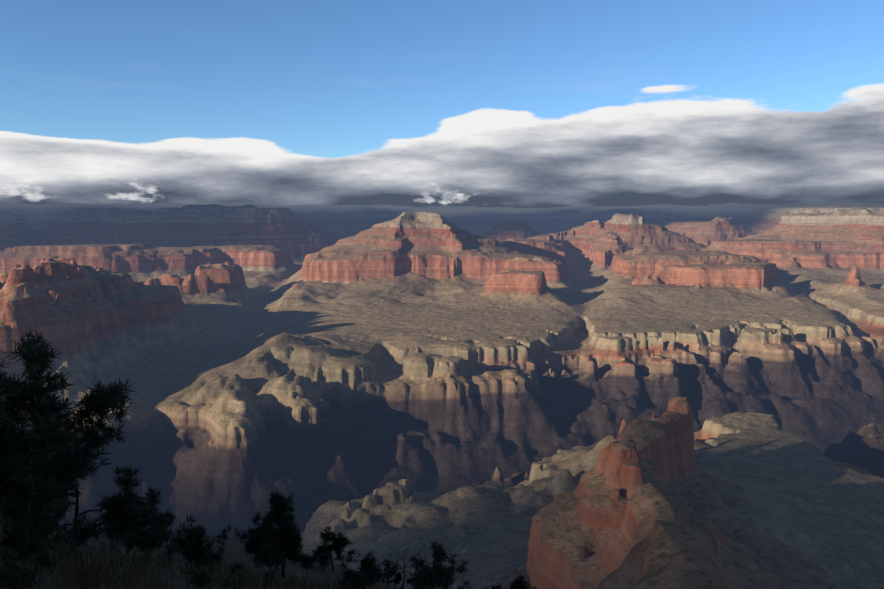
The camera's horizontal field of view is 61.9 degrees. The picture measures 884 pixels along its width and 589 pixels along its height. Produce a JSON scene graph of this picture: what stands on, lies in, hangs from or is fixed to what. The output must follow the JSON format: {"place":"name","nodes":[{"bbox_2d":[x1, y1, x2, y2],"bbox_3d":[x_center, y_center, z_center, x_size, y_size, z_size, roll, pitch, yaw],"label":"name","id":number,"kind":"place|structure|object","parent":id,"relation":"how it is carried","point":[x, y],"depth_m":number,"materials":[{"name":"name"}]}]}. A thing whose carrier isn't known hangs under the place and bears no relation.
{"place":"outdoors","nodes":[
{"label":"outdoors","id":0,"kind":"place"},
{"bbox_2d":[0,527,399,588],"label":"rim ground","id":1,"kind":"structure","parent":0,"point":[233,548],"depth_m":41.88,"materials":[{"name":"soil"}]},
{"bbox_2d":[0,530,427,588],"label":"dry grass","id":2,"kind":"structure","parent":1,"relation":"on","point":[84,576],"depth_m":23.17,"materials":[{"name":"plant"}]},
{"bbox_2d":[0,329,535,588],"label":"trees","id":3,"kind":"object","parent":1,"relation":"on","point":[22,447],"depth_m":22.03,"materials":[{"name":"green plant"}]},
{"bbox_2d":[0,202,883,588],"bbox_3d":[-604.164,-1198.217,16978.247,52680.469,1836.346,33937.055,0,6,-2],"label":"canyon terrain","id":4,"kind":"structure","parent":0,"point":[662,396],"depth_m":4345.02,"materials":[{"name":"brown stone"}]},
{"bbox_2d":[0,0,883,207],"label":"sky","id":5,"kind":"structure","parent":0,"point":[415,103],"materials":[{"name":"blue"}]}
]}

